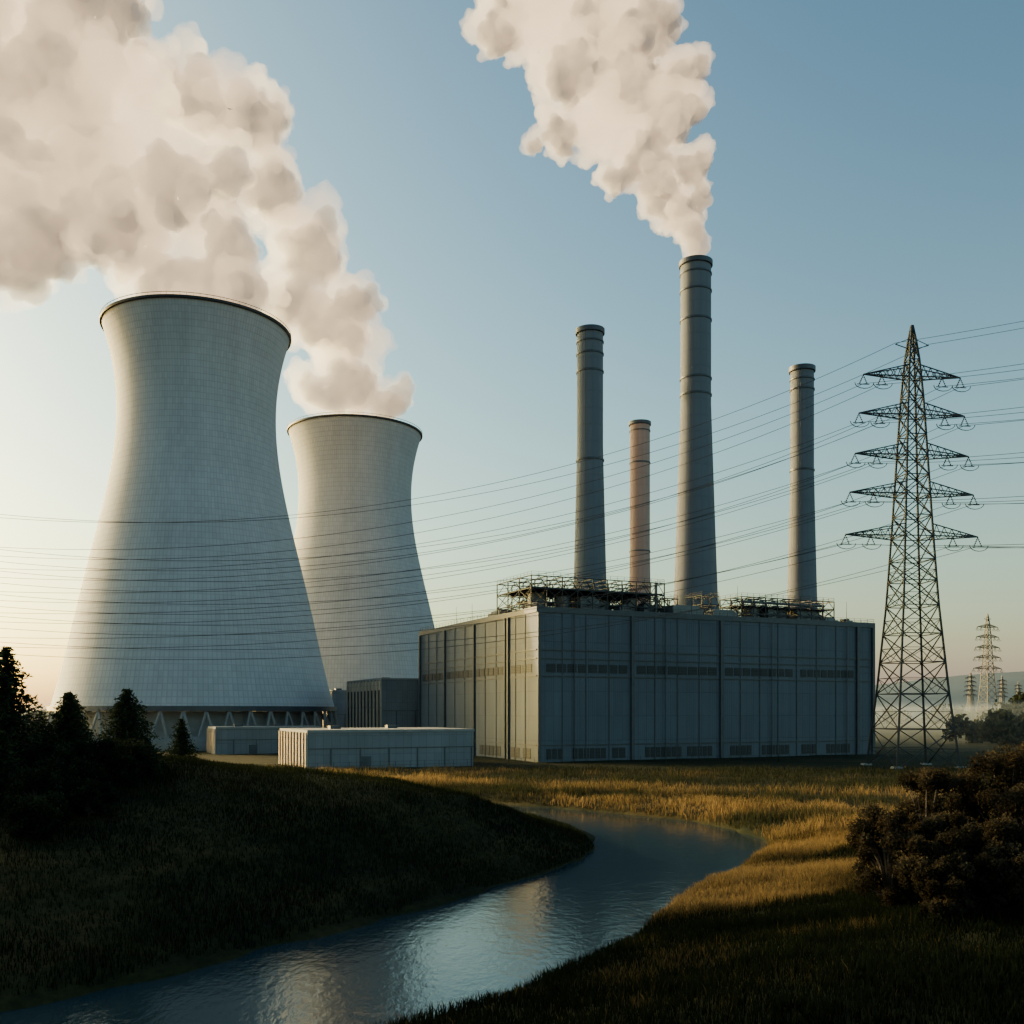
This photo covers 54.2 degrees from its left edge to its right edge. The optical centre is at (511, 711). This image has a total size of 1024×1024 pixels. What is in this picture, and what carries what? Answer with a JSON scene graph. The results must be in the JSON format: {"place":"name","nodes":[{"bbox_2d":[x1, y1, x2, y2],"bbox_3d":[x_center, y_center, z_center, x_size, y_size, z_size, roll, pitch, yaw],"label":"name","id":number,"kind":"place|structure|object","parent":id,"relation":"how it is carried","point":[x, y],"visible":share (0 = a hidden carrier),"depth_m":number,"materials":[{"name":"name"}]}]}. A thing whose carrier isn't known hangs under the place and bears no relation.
{"place":"outdoors","nodes":[
{"label":"outdoors","id":0,"kind":"place"},
{"bbox_2d":[0,803,766,1023],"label":"river water","id":1,"kind":"structure","parent":0,"point":[627,875],"depth_m":69.47,"materials":[{"name":"blue liquid"}]},
{"bbox_2d":[0,718,1023,1023],"bbox_3d":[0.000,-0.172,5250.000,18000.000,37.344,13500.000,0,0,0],"label":"ground","id":2,"kind":"structure","parent":0,"point":[40,994],"depth_m":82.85,"materials":[{"name":"green plant"}]},
{"bbox_2d":[0,646,60,775],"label":"pine tree","id":3,"kind":"object","parent":2,"relation":"on","point":[13,722],"visible":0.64,"depth_m":89.70,"materials":[{"name":"green plant"}]},
{"bbox_2d":[15,713,81,767],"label":"dark shrub","id":4,"kind":"object","parent":2,"relation":"on","point":[46,727],"visible":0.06,"depth_m":93.95,"materials":[{"name":"green plant"}]},
{"bbox_2d":[34,691,106,778],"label":"pine tree","id":5,"kind":"object","parent":2,"relation":"on","point":[66,715],"visible":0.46,"depth_m":93.05,"materials":[{"name":"green plant"}]},
{"bbox_2d":[74,696,95,738],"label":"pine tree","id":6,"kind":"object","parent":2,"relation":"on","point":[77,700],"visible":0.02,"depth_m":108.30,"materials":[{"name":"green plant"}]},
{"bbox_2d":[62,737,115,786],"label":"dark shrub","id":7,"kind":"object","parent":2,"relation":"on","point":[92,751],"visible":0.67,"depth_m":90.48,"materials":[{"name":"green plant"}]},
{"bbox_2d":[96,736,156,787],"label":"dark shrub","id":8,"kind":"object","parent":2,"relation":"on","point":[125,764],"visible":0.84,"depth_m":93.54,"materials":[{"name":"green plant"}]},
{"bbox_2d":[90,688,174,776],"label":"pine tree","id":9,"kind":"object","parent":2,"relation":"on","point":[125,724],"visible":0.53,"depth_m":99.32,"materials":[{"name":"green plant"}]},
{"bbox_2d":[135,738,170,779],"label":"pine tree","id":10,"kind":"object","parent":2,"relation":"on","point":[154,769],"visible":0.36,"depth_m":96.77,"materials":[{"name":"green plant"}]},
{"bbox_2d":[162,718,202,758],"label":"pine tree","id":11,"kind":"object","parent":2,"relation":"on","point":[180,746],"visible":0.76,"depth_m":115.10,"materials":[{"name":"green plant"}]},
{"bbox_2d":[44,291,338,750],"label":"cooling tower","id":12,"kind":"structure","parent":2,"relation":"on","point":[197,379],"depth_m":413.19,"materials":[{"name":"concrete"}]},
{"bbox_2d":[216,728,279,753],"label":"walls","id":13,"kind":"structure","parent":2,"relation":"on","point":[225,738],"depth_m":359.30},
{"bbox_2d":[207,728,215,753],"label":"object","id":14,"kind":"object","parent":13,"relation":"attached to","point":[211,741],"visible":1,"depth_m":361.16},
{"bbox_2d":[233,724,282,753],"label":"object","id":15,"kind":"object","parent":13,"relation":"attached to","point":[252,749],"visible":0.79,"depth_m":360.65,"materials":[{"name":"metal"}]},
{"bbox_2d":[208,726,322,728],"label":"roof slab","id":16,"kind":"structure","parent":13,"relation":"on","point":[244,727],"depth_m":365.53,"materials":[{"name":"concrete"}]},
{"bbox_2d":[0,742,593,995],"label":"grass","id":17,"kind":"structure","parent":2,"relation":"on","point":[412,786],"depth_m":85.66,"materials":[{"name":"green plant"}]},
{"bbox_2d":[333,691,345,727],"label":"walls","id":18,"kind":"structure","parent":2,"relation":"on","point":[339,700],"depth_m":481.59,"materials":[{"name":"grey metal"}]},
{"bbox_2d":[287,412,434,689],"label":"cooling tower","id":19,"kind":"structure","parent":2,"relation":"on","point":[344,462],"depth_m":578.48,"materials":[{"name":"concrete"}]},
{"bbox_2d":[289,731,472,768],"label":"walls","id":20,"kind":"structure","parent":2,"relation":"on","point":[372,743],"depth_m":269.67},
{"bbox_2d":[279,731,307,767],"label":"side ribs","id":21,"kind":"object","parent":20,"relation":"attached to","point":[282,746],"visible":0.73,"depth_m":272.91,"materials":[{"name":"white metal"}]},
{"bbox_2d":[289,733,301,765],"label":"side panel","id":22,"kind":"object","parent":20,"relation":"attached to","point":[295,736],"visible":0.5,"depth_m":272.78,"materials":[{"name":"white metal"}]},
{"bbox_2d":[286,736,301,762],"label":"side windows","id":23,"kind":"structure","parent":22,"relation":"attached to","point":[295,749],"depth_m":272.25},
{"bbox_2d":[280,727,474,732],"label":"roof slab","id":24,"kind":"structure","parent":20,"relation":"on","point":[383,729],"depth_m":272.35,"materials":[{"name":"concrete"}]},
{"bbox_2d":[348,680,418,727],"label":"walls","id":25,"kind":"structure","parent":2,"relation":"on","point":[401,697],"depth_m":403.27,"materials":[{"name":"grey metal"}]},
{"bbox_2d":[346,680,381,727],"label":"side ribs","id":26,"kind":"object","parent":25,"relation":"attached to","point":[363,704],"visible":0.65,"depth_m":422.26,"materials":[{"name":"grey metal"}]},
{"bbox_2d":[348,681,379,691],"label":"side panel","id":27,"kind":"object","parent":25,"relation":"attached to","point":[364,686],"visible":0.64,"depth_m":420.36,"materials":[{"name":"grey metal"}]},
{"bbox_2d":[348,690,379,727],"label":"side windows","id":28,"kind":"structure","parent":27,"relation":"attached to","point":[364,709],"depth_m":419.94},
{"bbox_2d":[347,678,418,682],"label":"roof slab","id":29,"kind":"structure","parent":25,"relation":"on","point":[384,679],"depth_m":404.84,"materials":[{"name":"concrete"}]},
{"bbox_2d":[316,725,473,768],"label":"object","id":30,"kind":"object","parent":2,"relation":"on","point":[365,760],"visible":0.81,"depth_m":269.10,"materials":[{"name":"metal"}]},
{"bbox_2d":[381,677,415,726],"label":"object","id":31,"kind":"object","parent":2,"relation":"on","point":[396,711],"visible":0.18,"depth_m":405.76,"materials":[{"name":"metal"}]},
{"bbox_2d":[17,690,1023,745],"bbox_3d":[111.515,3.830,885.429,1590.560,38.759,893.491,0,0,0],"label":"distant tree line","id":32,"kind":"object","parent":2,"relation":"on","point":[1003,724],"visible":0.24,"depth_m":476.25,"materials":[{"name":"green plant"}]},
{"bbox_2d":[260,750,998,769],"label":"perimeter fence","id":33,"kind":"object","parent":2,"relation":"on","point":[653,759],"visible":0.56,"depth_m":289.91,"materials":[{"name":"metal"}]},
{"bbox_2d":[237,762,1023,841],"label":"grass","id":34,"kind":"structure","parent":2,"relation":"on","point":[817,810],"depth_m":186.40,"materials":[{"name":"yellow plant"}]},
{"bbox_2d":[629,419,650,604],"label":"chimney stack","id":35,"kind":"object","parent":2,"relation":"on","point":[639,431],"visible":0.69,"depth_m":515.36,"materials":[{"name":"concrete"}]},
{"bbox_2d":[421,612,870,761],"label":"walls","id":36,"kind":"structure","parent":2,"relation":"on","point":[836,710],"depth_m":326.68,"materials":[{"name":"grey metal"}]},
{"bbox_2d":[573,324,606,589],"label":"chimney stack","id":37,"kind":"object","parent":36,"relation":"on","point":[590,356],"visible":0.85,"depth_m":355.59,"materials":[{"name":"concrete"}]},
{"bbox_2d":[574,614,665,758],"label":"rain pipes","id":38,"kind":"object","parent":36,"relation":"attached to","point":[574,687],"visible":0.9,"depth_m":304.64,"materials":[{"name":"metal"}]},
{"bbox_2d":[422,664,853,758],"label":"louvre openings","id":39,"kind":"object","parent":36,"relation":"attached to","point":[784,748],"visible":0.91,"depth_m":325.04,"materials":[{"name":"black metal"}]},
{"bbox_2d":[422,665,853,758],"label":"louvre blades","id":40,"kind":"object","parent":39,"relation":"in","point":[652,673],"visible":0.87,"depth_m":325.22,"materials":[{"name":"grey metal"}]},
{"bbox_2d":[419,606,874,761],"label":"pilasters and trim","id":41,"kind":"object","parent":36,"relation":"attached to","point":[506,743],"visible":0.85,"depth_m":327.30,"materials":[{"name":"metal"}]},
{"bbox_2d":[421,571,873,629],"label":"roof steelwork","id":42,"kind":"object","parent":36,"relation":"on","point":[593,587],"visible":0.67,"depth_m":332.12,"materials":[{"name":"grey metal"}]},
{"bbox_2d":[500,586,831,611],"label":"platform decks","id":43,"kind":"object","parent":42,"relation":"on","point":[759,607],"visible":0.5,"depth_m":331.06,"materials":[{"name":"grey metal"}]},
{"bbox_2d":[673,255,717,611],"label":"chimney stack","id":44,"kind":"object","parent":36,"relation":"on","point":[695,338],"visible":0.92,"depth_m":364.70,"materials":[{"name":"concrete"}]},
{"bbox_2d":[787,363,821,616],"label":"chimney stack","id":45,"kind":"object","parent":36,"relation":"on","point":[802,536],"visible":0.84,"depth_m":370.98,"materials":[{"name":"concrete"}]},
{"bbox_2d":[844,802,921,906],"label":"shrub","id":46,"kind":"object","parent":2,"relation":"on","point":[890,832],"visible":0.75,"depth_m":65.45,"materials":[{"name":"green plant"}]},
{"bbox_2d":[836,325,987,768],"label":"transmission tower","id":47,"kind":"structure","parent":2,"relation":"on","point":[912,345],"depth_m":273.89,"materials":[{"name":"metal"}]},
{"bbox_2d":[0,321,1023,659],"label":"power lines","id":48,"kind":"object","parent":47,"relation":"hanging from","point":[496,541],"visible":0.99,"depth_m":265.69,"materials":[{"name":"metal"}]},
{"bbox_2d":[893,765,961,846],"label":"shrub","id":49,"kind":"object","parent":2,"relation":"on","point":[924,781],"visible":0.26,"depth_m":68.74,"materials":[{"name":"green plant"}]},
{"bbox_2d":[893,827,975,904],"bbox_3d":[26.042,10.031,61.333,4.662,5.986,4.862,0,0,41],"label":"shrub","id":50,"kind":"object","parent":2,"relation":"on","point":[925,852],"visible":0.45,"depth_m":61.00,"materials":[{"name":"green plant"}]},
{"bbox_2d":[910,809,975,886],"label":"shrub","id":51,"kind":"object","parent":2,"relation":"on","point":[938,822],"visible":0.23,"depth_m":65.33,"materials":[{"name":"green plant"}]},
{"bbox_2d":[910,855,978,924],"bbox_3d":[25.348,10.586,58.742,3.606,4.442,3.586,0,0,-38],"label":"shrub","id":52,"kind":"object","parent":2,"relation":"on","point":[948,895],"visible":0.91,"depth_m":58.11,"materials":[{"name":"green plant"}]},
{"bbox_2d":[917,765,992,885],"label":"shrub","id":53,"kind":"object","parent":2,"relation":"on","point":[969,782],"visible":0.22,"depth_m":71.87,"materials":[{"name":"green plant"}]},
{"bbox_2d":[963,672,976,714],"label":"transmission tower","id":54,"kind":"structure","parent":2,"relation":"on","point":[970,689],"depth_m":1688.26,"materials":[{"name":"metal"}]},
{"bbox_2d":[972,614,1002,718],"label":"transmission tower","id":55,"kind":"structure","parent":2,"relation":"on","point":[987,663],"depth_m":898.28,"materials":[{"name":"metal"}]},
{"bbox_2d":[956,812,1023,901],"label":"shrub","id":56,"kind":"object","parent":2,"relation":"on","point":[1002,831],"visible":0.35,"depth_m":62.17,"materials":[{"name":"green plant"}]},
{"bbox_2d":[963,741,1023,854],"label":"shrub","id":57,"kind":"object","parent":2,"relation":"on","point":[1004,776],"visible":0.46,"depth_m":70.56,"materials":[{"name":"green plant"}]},
{"bbox_2d":[966,841,1023,914],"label":"shrub","id":58,"kind":"object","parent":2,"relation":"on","point":[1001,884],"visible":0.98,"depth_m":59.62,"materials":[{"name":"green plant"}]},
{"bbox_2d":[996,676,1007,708],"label":"transmission tower","id":59,"kind":"structure","parent":2,"relation":"on","point":[1001,690],"depth_m":2008.61,"materials":[{"name":"metal"}]},
{"bbox_2d":[988,783,1023,831],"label":"shrub","id":60,"kind":"object","parent":2,"relation":"on","point":[1014,798],"visible":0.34,"depth_m":65.43,"materials":[{"name":"green plant"}]},
{"bbox_2d":[1014,681,1022,695],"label":"transmission tower","id":61,"kind":"structure","parent":2,"relation":"on","point":[1018,688],"depth_m":2388.92,"materials":[{"name":"metal"}]},
{"bbox_2d":[0,0,1023,710],"label":"sky","id":62,"kind":"structure","parent":0,"point":[432,199],"materials":[{"name":"blue"}]},
{"bbox_2d":[24,671,1023,717],"bbox_3d":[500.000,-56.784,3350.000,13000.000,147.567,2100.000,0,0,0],"label":"distant hills","id":63,"kind":"structure","parent":0,"point":[957,684],"depth_m":2657.34,"materials":[{"name":"green plant"}]},
{"bbox_2d":[488,582,852,621],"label":"roof plant units","id":64,"kind":"object","parent":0,"point":[673,608],"visible":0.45,"depth_m":332.87}
]}

